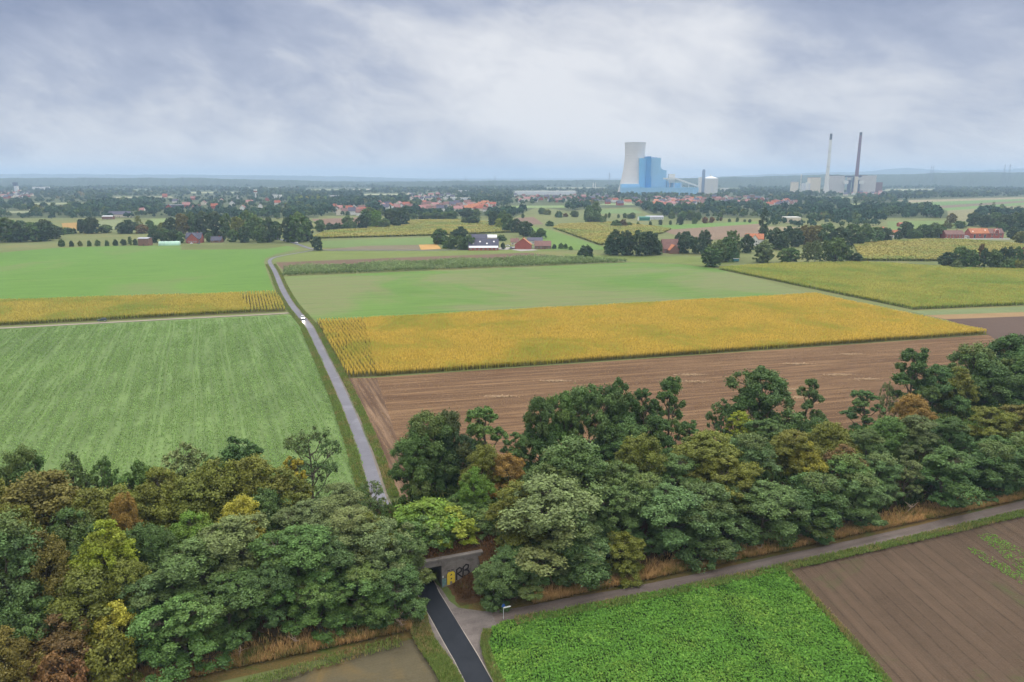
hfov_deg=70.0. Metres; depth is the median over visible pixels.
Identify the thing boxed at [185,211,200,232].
tree
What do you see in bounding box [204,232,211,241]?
tree
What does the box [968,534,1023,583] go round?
seedlings
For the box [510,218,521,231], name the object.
tree
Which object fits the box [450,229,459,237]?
tree
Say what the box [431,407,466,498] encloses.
tree
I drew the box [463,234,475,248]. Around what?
tree
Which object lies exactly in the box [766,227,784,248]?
tree
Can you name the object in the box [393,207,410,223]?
tree
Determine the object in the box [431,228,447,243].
tree
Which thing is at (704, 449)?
tree
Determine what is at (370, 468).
lane
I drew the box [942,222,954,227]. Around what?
tree
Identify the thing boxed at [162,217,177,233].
tree
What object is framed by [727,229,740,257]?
tree
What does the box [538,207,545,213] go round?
tree
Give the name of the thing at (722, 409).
tree
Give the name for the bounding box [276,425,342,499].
tree
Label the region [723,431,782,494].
tree
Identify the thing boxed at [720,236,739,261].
tree
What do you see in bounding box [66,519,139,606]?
tree
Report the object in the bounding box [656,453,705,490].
tree
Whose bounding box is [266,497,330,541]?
tree
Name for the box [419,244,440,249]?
horse paddock
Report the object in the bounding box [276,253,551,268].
soil strip
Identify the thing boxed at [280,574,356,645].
tree
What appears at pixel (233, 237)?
tree
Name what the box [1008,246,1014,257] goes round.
tree
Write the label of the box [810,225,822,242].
tree
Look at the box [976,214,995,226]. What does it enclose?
tree
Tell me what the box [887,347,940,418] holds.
tree
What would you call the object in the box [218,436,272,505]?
tree
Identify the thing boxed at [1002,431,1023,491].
tree
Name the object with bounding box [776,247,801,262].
tree
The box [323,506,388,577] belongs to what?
tree
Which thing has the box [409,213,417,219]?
tree
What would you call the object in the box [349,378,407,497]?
stubble headland
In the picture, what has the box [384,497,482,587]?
underpass
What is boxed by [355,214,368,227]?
tree
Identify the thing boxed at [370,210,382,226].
tree
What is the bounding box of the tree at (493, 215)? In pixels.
[488,211,498,224]
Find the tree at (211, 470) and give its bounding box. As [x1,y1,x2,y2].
[179,457,252,524]
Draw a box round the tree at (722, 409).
[705,398,739,442]
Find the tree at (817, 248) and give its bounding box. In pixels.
[808,240,823,261]
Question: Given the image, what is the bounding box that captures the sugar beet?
[488,566,889,681]
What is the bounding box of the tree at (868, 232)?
[857,223,876,241]
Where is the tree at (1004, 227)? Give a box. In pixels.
[996,222,1008,231]
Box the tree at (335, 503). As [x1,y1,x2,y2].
[305,489,373,533]
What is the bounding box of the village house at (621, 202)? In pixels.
[616,200,623,204]
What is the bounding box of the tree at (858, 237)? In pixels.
[852,233,865,243]
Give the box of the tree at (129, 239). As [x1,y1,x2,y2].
[127,236,131,244]
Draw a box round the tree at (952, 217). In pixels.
[944,213,957,222]
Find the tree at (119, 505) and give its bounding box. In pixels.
[108,492,143,545]
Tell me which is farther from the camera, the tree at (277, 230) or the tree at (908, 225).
the tree at (908, 225)
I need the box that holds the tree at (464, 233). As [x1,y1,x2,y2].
[455,226,468,236]
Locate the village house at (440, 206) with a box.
[436,205,444,210]
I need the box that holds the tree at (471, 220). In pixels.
[465,216,479,222]
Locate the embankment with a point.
(461, 601)
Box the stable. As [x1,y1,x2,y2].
[650,216,663,218]
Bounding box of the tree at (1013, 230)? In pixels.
[1006,226,1021,238]
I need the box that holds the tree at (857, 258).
[850,253,863,261]
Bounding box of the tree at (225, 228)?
[219,213,230,237]
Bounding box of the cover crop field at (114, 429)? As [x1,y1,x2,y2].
[0,314,357,521]
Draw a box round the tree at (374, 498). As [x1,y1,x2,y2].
[355,479,386,515]
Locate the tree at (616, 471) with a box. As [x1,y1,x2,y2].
[588,460,645,518]
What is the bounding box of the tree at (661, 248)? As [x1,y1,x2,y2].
[656,241,662,254]
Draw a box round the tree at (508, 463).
[486,451,525,497]
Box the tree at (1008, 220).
[995,214,1014,228]
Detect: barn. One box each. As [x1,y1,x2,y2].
[468,239,498,249]
[471,234,486,238]
[661,239,679,253]
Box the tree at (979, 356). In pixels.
[936,341,1003,406]
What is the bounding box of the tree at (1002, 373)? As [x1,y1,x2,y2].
[967,360,1023,405]
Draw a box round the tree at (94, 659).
[70,623,143,681]
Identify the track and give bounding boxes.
[0,312,287,328]
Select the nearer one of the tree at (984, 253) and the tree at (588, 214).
the tree at (984, 253)
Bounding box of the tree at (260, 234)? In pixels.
[255,223,267,242]
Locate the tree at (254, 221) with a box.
[246,214,262,240]
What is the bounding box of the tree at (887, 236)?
[883,227,893,239]
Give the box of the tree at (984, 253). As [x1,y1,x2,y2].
[979,247,989,266]
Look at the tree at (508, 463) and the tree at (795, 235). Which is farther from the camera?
the tree at (795, 235)
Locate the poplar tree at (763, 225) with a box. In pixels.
[758,207,767,239]
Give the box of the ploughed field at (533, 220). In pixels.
[515,217,542,224]
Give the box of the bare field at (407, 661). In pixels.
[270,639,447,681]
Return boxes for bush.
[392,507,433,532]
[392,521,427,555]
[393,496,460,538]
[401,515,451,555]
[422,504,479,547]
[425,509,457,548]
[445,490,465,507]
[457,502,492,535]
[460,496,495,523]
[473,517,496,539]
[475,509,497,532]
[489,517,505,535]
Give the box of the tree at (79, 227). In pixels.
[76,219,87,232]
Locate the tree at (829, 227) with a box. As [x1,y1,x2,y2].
[818,223,836,243]
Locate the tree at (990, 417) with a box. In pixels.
[964,405,1021,438]
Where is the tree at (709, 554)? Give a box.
[662,493,741,573]
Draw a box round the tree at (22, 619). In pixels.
[0,595,57,681]
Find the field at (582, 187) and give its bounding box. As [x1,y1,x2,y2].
[565,187,603,187]
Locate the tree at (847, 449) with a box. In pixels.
[821,443,868,485]
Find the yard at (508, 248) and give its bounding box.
[498,247,534,250]
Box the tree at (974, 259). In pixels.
[962,249,979,266]
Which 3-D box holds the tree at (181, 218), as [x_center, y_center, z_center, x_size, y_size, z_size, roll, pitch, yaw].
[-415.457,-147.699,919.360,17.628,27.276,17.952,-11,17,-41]
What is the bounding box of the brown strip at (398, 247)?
[324,245,419,249]
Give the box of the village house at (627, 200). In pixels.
[623,199,631,202]
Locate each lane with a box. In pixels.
[268,250,388,505]
[416,575,491,681]
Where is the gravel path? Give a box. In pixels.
[492,500,1023,623]
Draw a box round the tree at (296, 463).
[276,456,311,495]
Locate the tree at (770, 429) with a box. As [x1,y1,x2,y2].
[742,418,793,457]
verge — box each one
[156,493,1023,681]
[269,266,460,640]
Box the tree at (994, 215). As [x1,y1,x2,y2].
[989,212,1003,226]
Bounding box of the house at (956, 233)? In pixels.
[940,229,964,237]
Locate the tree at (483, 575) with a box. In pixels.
[472,561,519,612]
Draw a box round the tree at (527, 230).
[516,221,532,235]
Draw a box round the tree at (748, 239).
[739,234,754,252]
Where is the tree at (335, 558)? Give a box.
[293,534,357,609]
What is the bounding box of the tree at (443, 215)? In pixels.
[438,212,448,218]
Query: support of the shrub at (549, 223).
on the meadow at (544, 219)
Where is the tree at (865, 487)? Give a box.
[819,469,896,527]
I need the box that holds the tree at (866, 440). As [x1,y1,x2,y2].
[848,428,891,466]
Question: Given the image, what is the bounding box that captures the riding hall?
[782,216,800,222]
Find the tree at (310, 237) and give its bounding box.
[303,216,313,240]
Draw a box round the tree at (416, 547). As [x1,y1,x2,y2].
[371,529,435,588]
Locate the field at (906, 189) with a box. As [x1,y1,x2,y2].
[884,189,931,190]
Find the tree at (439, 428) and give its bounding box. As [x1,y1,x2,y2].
[391,409,461,502]
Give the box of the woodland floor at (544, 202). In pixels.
[0,178,1023,217]
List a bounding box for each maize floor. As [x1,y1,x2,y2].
[0,293,285,325]
[317,320,985,377]
[719,264,1022,308]
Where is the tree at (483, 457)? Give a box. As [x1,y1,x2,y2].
[459,443,509,491]
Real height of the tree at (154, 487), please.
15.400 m
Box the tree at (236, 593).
[176,564,275,649]
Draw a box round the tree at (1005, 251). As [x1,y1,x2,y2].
[997,247,1010,266]
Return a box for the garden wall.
[952,238,1009,238]
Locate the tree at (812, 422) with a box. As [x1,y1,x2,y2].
[800,416,835,448]
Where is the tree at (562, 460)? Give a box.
[520,434,611,508]
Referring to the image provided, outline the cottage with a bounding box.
[510,238,518,244]
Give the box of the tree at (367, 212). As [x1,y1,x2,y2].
[360,207,375,225]
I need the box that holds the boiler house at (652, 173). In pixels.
[620,156,681,191]
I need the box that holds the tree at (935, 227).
[926,222,943,238]
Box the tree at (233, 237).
[227,229,238,241]
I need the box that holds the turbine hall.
[621,187,698,194]
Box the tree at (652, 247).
[643,231,660,254]
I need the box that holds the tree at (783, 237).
[774,232,789,249]
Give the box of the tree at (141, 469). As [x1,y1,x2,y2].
[117,458,162,522]
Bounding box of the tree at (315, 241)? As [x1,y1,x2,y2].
[310,236,322,250]
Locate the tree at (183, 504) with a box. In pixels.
[154,475,224,537]
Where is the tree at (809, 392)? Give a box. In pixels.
[796,378,826,431]
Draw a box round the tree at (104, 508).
[91,482,158,565]
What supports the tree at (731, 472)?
on the embankment
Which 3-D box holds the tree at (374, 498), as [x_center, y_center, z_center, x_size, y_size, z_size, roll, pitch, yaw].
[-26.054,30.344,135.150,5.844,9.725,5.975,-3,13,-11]
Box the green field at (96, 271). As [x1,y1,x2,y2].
[0,245,300,299]
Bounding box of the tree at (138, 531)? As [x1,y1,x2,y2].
[113,522,166,563]
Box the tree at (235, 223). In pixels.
[230,216,244,238]
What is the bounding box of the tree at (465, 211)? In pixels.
[459,207,473,218]
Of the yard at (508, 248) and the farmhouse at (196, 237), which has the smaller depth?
the yard at (508, 248)
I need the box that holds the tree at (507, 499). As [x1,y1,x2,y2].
[484,479,529,533]
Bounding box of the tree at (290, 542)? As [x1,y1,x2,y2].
[245,522,348,605]
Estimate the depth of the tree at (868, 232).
780.47 m
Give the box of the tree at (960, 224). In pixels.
[954,221,966,227]
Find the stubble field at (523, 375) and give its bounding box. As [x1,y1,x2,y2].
[376,335,1004,501]
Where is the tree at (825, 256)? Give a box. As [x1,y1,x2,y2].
[819,240,832,260]
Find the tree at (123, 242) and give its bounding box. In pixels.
[120,239,126,244]
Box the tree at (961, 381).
[933,366,979,418]
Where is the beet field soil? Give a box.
[490,573,877,681]
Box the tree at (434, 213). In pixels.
[430,211,439,218]
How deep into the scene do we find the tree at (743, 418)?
174.67 m
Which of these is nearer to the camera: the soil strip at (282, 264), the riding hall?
the soil strip at (282, 264)
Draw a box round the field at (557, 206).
[512,205,564,207]
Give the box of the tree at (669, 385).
[650,376,686,450]
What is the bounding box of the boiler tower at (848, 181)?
[843,176,863,192]
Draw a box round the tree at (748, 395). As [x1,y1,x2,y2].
[718,365,804,441]
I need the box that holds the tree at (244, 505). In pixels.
[212,493,267,551]
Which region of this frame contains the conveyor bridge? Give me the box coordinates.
[663,178,697,187]
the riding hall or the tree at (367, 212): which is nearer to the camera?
the tree at (367, 212)
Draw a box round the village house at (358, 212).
[355,208,362,215]
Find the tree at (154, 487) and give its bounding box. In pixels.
[130,465,189,540]
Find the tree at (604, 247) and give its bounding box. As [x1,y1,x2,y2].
[603,242,610,253]
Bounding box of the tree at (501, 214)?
[497,210,506,225]
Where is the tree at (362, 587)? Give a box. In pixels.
[324,558,401,627]
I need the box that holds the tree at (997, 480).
[964,440,1023,502]
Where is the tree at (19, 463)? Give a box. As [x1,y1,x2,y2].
[0,443,58,524]
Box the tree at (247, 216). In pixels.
[237,210,253,235]
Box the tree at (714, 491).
[675,480,764,560]
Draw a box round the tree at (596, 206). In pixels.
[591,201,602,219]
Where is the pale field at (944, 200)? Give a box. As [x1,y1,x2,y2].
[897,197,1023,202]
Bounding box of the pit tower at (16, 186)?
[12,182,18,191]
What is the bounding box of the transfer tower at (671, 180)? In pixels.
[668,174,674,186]
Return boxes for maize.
[0,291,249,324]
[239,290,284,311]
[282,253,626,274]
[313,219,513,237]
[317,317,378,376]
[364,292,986,375]
[553,221,670,244]
[719,261,1023,308]
[854,238,1023,260]
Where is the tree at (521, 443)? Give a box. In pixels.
[500,431,530,480]
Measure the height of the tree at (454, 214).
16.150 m
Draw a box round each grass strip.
[500,512,1023,626]
[911,307,1023,314]
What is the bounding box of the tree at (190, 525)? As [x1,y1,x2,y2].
[162,509,221,571]
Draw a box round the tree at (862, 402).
[839,390,886,428]
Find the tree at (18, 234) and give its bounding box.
[7,220,32,241]
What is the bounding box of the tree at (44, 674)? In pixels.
[30,648,93,681]
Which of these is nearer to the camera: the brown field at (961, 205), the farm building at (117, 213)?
the farm building at (117, 213)
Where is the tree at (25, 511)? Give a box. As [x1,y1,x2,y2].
[0,500,47,586]
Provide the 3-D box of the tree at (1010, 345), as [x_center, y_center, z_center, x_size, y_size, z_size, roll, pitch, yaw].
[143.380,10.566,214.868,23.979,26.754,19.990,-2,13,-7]
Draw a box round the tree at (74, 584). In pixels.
[44,564,130,654]
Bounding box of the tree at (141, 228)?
[135,224,149,233]
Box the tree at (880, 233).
[870,227,885,240]
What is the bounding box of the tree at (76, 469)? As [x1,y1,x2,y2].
[60,451,95,502]
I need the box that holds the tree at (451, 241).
[446,234,456,248]
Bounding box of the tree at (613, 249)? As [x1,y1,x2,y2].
[605,229,625,254]
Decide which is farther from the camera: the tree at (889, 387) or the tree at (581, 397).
the tree at (889, 387)
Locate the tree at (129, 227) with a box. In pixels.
[119,219,138,233]
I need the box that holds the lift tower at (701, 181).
[698,169,704,192]
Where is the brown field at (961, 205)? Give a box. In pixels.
[939,201,1023,207]
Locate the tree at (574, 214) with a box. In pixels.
[570,210,578,216]
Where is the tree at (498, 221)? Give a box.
[494,218,502,226]
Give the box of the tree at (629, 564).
[605,530,645,587]
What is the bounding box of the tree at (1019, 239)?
[1012,231,1023,242]
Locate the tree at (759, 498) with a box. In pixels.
[723,480,810,547]
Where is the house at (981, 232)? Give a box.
[964,227,989,237]
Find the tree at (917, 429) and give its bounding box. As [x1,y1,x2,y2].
[886,414,942,457]
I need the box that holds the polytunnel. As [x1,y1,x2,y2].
[158,241,180,245]
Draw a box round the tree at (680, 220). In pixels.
[676,216,683,224]
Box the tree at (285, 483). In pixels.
[250,466,316,528]
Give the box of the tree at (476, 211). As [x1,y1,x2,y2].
[473,209,481,217]
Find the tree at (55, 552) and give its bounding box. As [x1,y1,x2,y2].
[11,528,72,616]
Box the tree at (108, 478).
[86,456,118,495]
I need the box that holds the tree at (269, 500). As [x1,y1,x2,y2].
[249,487,293,531]
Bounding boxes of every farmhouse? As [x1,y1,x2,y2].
[185,232,203,242]
[515,237,531,248]
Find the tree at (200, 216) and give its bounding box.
[193,210,210,234]
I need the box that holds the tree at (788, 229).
[784,226,792,237]
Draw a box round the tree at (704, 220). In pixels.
[702,217,708,222]
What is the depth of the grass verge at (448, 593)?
182.18 m
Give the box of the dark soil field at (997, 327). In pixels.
[946,316,1023,338]
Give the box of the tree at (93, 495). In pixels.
[64,485,125,538]
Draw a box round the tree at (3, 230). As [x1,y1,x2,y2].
[0,217,17,241]
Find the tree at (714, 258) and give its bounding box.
[701,244,723,266]
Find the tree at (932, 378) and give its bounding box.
[898,364,970,415]
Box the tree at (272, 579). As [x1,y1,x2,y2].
[236,556,298,628]
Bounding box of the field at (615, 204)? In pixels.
[600,203,633,204]
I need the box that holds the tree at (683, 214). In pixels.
[678,211,687,220]
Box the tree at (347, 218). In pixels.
[341,215,353,226]
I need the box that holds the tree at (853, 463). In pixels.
[816,451,886,506]
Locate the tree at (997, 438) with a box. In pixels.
[971,434,1020,474]
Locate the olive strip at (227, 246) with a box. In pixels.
[181,244,284,249]
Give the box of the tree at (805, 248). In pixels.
[801,242,813,261]
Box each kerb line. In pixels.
[417,594,464,681]
[437,587,492,681]
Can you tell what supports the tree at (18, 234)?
on the ground at (114, 234)
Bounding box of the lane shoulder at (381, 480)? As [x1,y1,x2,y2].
[270,265,436,585]
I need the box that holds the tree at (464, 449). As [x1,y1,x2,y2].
[448,435,477,489]
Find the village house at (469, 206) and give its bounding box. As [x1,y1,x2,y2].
[464,205,473,209]
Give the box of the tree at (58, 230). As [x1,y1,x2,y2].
[43,226,63,238]
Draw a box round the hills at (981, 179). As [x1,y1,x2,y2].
[0,172,1023,186]
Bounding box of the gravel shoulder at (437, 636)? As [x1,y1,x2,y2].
[426,613,459,672]
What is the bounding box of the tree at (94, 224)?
[81,217,101,233]
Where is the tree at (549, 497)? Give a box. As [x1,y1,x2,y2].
[488,471,606,576]
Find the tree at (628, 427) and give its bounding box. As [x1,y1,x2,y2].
[592,414,649,461]
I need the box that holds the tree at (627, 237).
[617,230,633,254]
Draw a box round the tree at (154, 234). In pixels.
[147,228,161,242]
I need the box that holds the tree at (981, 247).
[978,243,984,265]
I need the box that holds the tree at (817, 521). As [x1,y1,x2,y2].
[765,485,834,542]
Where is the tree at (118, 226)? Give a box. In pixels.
[114,223,125,233]
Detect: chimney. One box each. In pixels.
[823,134,831,192]
[853,132,861,192]
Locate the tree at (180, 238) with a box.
[176,231,184,242]
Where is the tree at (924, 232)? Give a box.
[914,224,931,237]
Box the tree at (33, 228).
[18,222,44,240]
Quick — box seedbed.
[790,516,1023,681]
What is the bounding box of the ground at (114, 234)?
[0,216,1023,681]
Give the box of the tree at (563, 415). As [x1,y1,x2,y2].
[546,390,591,453]
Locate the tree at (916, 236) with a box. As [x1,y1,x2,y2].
[911,231,922,238]
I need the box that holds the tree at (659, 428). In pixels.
[642,413,673,463]
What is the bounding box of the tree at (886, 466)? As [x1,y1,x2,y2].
[863,450,905,497]
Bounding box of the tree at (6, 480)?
[0,464,11,486]
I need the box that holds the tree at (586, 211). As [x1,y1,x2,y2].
[583,205,594,219]
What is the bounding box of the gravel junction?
[437,585,498,668]
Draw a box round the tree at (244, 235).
[237,226,251,242]
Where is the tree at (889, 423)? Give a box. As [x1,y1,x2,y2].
[868,414,919,462]
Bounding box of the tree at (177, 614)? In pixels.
[125,591,241,681]
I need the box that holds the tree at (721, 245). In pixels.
[711,240,727,261]
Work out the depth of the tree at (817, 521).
140.35 m
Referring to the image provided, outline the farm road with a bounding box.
[278,239,514,248]
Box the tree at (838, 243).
[824,237,847,261]
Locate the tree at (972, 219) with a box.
[966,212,980,225]
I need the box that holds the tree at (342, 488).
[321,481,373,510]
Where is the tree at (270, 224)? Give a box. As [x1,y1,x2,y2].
[262,216,277,241]
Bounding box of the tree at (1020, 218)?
[1014,210,1023,230]
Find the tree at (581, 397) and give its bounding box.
[562,383,618,461]
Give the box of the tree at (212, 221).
[206,211,221,235]
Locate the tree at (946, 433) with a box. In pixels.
[921,416,973,453]
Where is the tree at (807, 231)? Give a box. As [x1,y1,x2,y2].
[801,225,815,243]
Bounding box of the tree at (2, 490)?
[0,477,12,558]
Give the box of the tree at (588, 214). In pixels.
[584,212,596,221]
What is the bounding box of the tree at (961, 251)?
[953,246,970,265]
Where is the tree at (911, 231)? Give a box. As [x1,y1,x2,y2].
[906,228,918,238]
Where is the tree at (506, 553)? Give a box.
[481,542,549,600]
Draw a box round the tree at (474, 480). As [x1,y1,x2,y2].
[456,466,496,509]
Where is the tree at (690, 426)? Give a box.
[674,420,699,441]
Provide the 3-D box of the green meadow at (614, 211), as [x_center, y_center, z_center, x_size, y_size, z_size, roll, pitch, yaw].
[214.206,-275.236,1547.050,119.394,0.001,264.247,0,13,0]
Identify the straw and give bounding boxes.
[479,353,881,398]
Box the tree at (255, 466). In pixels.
[217,452,280,524]
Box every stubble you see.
[62,222,76,229]
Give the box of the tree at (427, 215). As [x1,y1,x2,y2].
[421,212,432,218]
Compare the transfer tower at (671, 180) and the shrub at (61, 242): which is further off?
the transfer tower at (671, 180)
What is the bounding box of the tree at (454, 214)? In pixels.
[447,210,458,218]
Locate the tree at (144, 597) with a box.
[112,573,175,648]
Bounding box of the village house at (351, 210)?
[348,206,355,214]
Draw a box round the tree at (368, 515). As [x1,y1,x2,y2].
[345,511,394,568]
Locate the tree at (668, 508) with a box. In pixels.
[621,481,714,561]
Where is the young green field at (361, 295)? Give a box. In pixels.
[284,262,806,320]
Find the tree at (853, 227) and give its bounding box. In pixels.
[843,224,862,245]
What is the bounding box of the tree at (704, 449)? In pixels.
[666,428,743,491]
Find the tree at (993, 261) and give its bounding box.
[986,249,1002,267]
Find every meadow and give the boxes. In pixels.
[98,219,121,230]
[149,218,168,225]
[315,237,441,247]
[513,207,763,228]
[530,226,603,249]
[597,208,641,213]
[659,221,757,228]
[887,221,965,229]
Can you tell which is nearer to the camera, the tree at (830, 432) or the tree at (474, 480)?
the tree at (474, 480)
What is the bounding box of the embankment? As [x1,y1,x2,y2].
[77,417,1019,673]
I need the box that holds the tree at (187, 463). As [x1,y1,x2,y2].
[160,441,208,479]
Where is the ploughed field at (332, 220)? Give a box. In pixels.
[312,218,359,224]
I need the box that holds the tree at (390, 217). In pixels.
[384,208,399,224]
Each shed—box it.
[137,237,152,245]
[487,235,496,238]
[534,241,550,248]
[638,216,649,220]
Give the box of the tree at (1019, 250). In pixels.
[1013,246,1023,261]
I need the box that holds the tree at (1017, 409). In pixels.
[998,404,1023,433]
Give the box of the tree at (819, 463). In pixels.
[786,440,829,482]
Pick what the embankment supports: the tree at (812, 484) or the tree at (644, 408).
the tree at (644, 408)
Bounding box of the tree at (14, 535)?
[0,504,56,613]
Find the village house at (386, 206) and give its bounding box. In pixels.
[382,204,389,208]
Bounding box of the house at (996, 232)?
[987,228,1004,237]
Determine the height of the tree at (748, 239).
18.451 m
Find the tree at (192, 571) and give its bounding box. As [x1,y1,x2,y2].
[137,534,237,606]
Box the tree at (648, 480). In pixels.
[621,471,668,530]
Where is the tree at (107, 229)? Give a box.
[97,224,113,232]
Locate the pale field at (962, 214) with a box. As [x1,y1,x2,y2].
[947,205,1023,220]
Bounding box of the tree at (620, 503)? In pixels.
[587,484,645,544]
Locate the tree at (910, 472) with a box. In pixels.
[888,455,925,506]
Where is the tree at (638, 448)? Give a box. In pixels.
[614,433,669,489]
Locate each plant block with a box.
[790,181,798,191]
[801,177,820,192]
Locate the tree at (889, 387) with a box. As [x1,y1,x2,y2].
[877,381,898,418]
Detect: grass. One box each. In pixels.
[125,487,1023,681]
[243,264,1023,681]
[352,531,551,610]
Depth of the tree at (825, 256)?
606.59 m
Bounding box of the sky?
[0,0,1023,177]
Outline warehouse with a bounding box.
[515,191,575,194]
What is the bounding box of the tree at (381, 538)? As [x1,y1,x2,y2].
[336,516,414,597]
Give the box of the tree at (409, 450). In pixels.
[386,433,438,503]
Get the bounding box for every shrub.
[58,239,64,246]
[61,227,74,233]
[94,239,100,245]
[112,239,117,245]
[157,221,165,229]
[325,223,333,229]
[334,222,342,228]
[341,222,348,228]
[348,221,357,228]
[392,217,400,225]
[442,240,447,248]
[497,234,506,240]
[543,209,550,214]
[545,221,553,225]
[555,210,562,217]
[577,244,593,256]
[610,220,621,225]
[620,219,627,225]
[668,211,675,218]
[894,230,902,238]
[951,260,962,267]
[1000,256,1015,268]
[1014,259,1023,267]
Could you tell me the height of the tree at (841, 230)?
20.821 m
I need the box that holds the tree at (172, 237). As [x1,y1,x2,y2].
[167,229,178,240]
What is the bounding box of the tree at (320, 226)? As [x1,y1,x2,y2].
[314,219,325,231]
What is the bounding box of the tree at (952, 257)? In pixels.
[937,252,960,265]
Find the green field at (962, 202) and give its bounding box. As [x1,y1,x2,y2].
[915,199,1023,205]
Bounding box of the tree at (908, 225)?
[898,221,914,237]
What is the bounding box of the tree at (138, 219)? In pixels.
[134,216,142,224]
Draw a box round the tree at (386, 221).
[378,218,389,226]
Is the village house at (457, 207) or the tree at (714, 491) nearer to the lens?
the tree at (714, 491)
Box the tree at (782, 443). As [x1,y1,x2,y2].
[765,428,826,478]
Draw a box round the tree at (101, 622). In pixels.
[82,599,149,675]
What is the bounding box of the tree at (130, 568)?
[88,555,157,608]
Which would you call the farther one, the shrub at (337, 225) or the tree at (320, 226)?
the shrub at (337, 225)
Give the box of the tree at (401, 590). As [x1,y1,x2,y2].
[365,562,429,630]
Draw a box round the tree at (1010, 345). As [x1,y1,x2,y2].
[984,333,1023,401]
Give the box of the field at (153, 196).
[116,196,172,197]
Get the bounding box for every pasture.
[272,249,559,261]
[561,253,733,266]
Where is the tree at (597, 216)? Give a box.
[592,212,600,221]
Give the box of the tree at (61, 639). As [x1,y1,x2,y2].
[9,608,104,679]
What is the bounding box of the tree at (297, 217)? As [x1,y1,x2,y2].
[287,211,310,241]
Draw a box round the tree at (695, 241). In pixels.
[691,237,699,252]
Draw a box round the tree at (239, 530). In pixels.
[178,511,271,585]
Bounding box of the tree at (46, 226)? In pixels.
[33,219,56,240]
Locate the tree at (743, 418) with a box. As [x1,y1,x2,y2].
[721,410,755,439]
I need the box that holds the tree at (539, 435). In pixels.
[513,395,559,471]
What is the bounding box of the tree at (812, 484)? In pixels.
[785,470,859,544]
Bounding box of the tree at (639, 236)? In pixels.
[629,230,649,255]
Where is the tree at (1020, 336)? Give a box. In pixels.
[1005,333,1023,344]
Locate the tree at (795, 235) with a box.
[788,227,804,246]
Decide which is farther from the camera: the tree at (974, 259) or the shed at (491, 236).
the shed at (491, 236)
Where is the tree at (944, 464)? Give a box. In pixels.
[906,445,985,507]
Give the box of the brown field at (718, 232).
[667,224,760,239]
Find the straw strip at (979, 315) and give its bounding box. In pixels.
[926,312,1023,318]
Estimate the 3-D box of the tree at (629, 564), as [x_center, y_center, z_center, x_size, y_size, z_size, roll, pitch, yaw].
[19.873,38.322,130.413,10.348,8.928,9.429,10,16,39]
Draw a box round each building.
[102,216,114,218]
[108,211,131,216]
[154,204,183,208]
[210,236,223,242]
[527,237,542,243]
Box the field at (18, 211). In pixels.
[6,211,30,212]
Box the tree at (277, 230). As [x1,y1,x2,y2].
[270,221,282,239]
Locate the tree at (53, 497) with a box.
[0,468,88,566]
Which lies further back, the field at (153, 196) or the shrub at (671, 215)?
the field at (153, 196)
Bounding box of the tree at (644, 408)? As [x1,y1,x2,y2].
[630,388,658,433]
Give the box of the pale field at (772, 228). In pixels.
[757,227,800,232]
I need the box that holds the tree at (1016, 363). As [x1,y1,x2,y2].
[989,353,1023,401]
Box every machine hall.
[824,175,844,192]
[859,175,882,192]
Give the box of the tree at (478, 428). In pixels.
[464,405,508,474]
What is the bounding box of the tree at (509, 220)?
[501,213,512,230]
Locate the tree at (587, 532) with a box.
[527,506,612,589]
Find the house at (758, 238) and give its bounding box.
[745,233,763,245]
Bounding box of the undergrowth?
[3,400,1023,679]
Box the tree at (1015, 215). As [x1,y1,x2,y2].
[1012,212,1022,226]
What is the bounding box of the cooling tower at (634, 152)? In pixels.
[618,142,645,191]
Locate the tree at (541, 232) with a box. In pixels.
[535,228,546,237]
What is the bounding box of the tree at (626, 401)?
[596,376,645,460]
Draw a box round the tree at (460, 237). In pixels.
[454,235,463,247]
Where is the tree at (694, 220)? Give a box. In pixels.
[692,217,698,223]
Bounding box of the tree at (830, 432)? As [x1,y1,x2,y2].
[806,419,864,453]
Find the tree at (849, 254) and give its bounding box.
[840,244,853,260]
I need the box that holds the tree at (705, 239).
[696,229,712,253]
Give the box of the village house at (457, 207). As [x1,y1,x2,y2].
[453,206,462,210]
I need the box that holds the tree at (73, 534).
[45,506,105,575]
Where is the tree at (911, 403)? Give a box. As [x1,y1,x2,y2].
[889,393,937,419]
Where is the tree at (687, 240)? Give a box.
[677,231,695,253]
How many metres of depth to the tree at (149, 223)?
955.60 m
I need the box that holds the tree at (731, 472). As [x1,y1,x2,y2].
[695,453,764,512]
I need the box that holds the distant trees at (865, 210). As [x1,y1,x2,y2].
[0,179,1023,226]
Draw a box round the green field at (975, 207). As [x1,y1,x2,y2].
[942,203,1023,210]
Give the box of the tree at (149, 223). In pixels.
[145,220,153,231]
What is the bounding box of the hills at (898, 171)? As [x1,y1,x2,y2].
[0,168,1023,180]
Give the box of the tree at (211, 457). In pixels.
[183,455,233,511]
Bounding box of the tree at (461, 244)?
[457,239,466,249]
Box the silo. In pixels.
[704,175,717,193]
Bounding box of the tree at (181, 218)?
[174,213,189,233]
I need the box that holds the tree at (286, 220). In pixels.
[279,216,294,241]
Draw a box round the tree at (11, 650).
[0,625,46,681]
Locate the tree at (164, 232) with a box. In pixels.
[157,228,171,240]
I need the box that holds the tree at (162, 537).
[136,524,179,585]
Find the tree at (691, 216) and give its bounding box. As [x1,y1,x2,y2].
[686,210,695,219]
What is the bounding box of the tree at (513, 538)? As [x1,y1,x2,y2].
[493,511,567,568]
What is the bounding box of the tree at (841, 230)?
[829,226,849,244]
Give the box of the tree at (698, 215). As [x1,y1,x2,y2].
[695,212,701,219]
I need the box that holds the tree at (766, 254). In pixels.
[752,240,774,262]

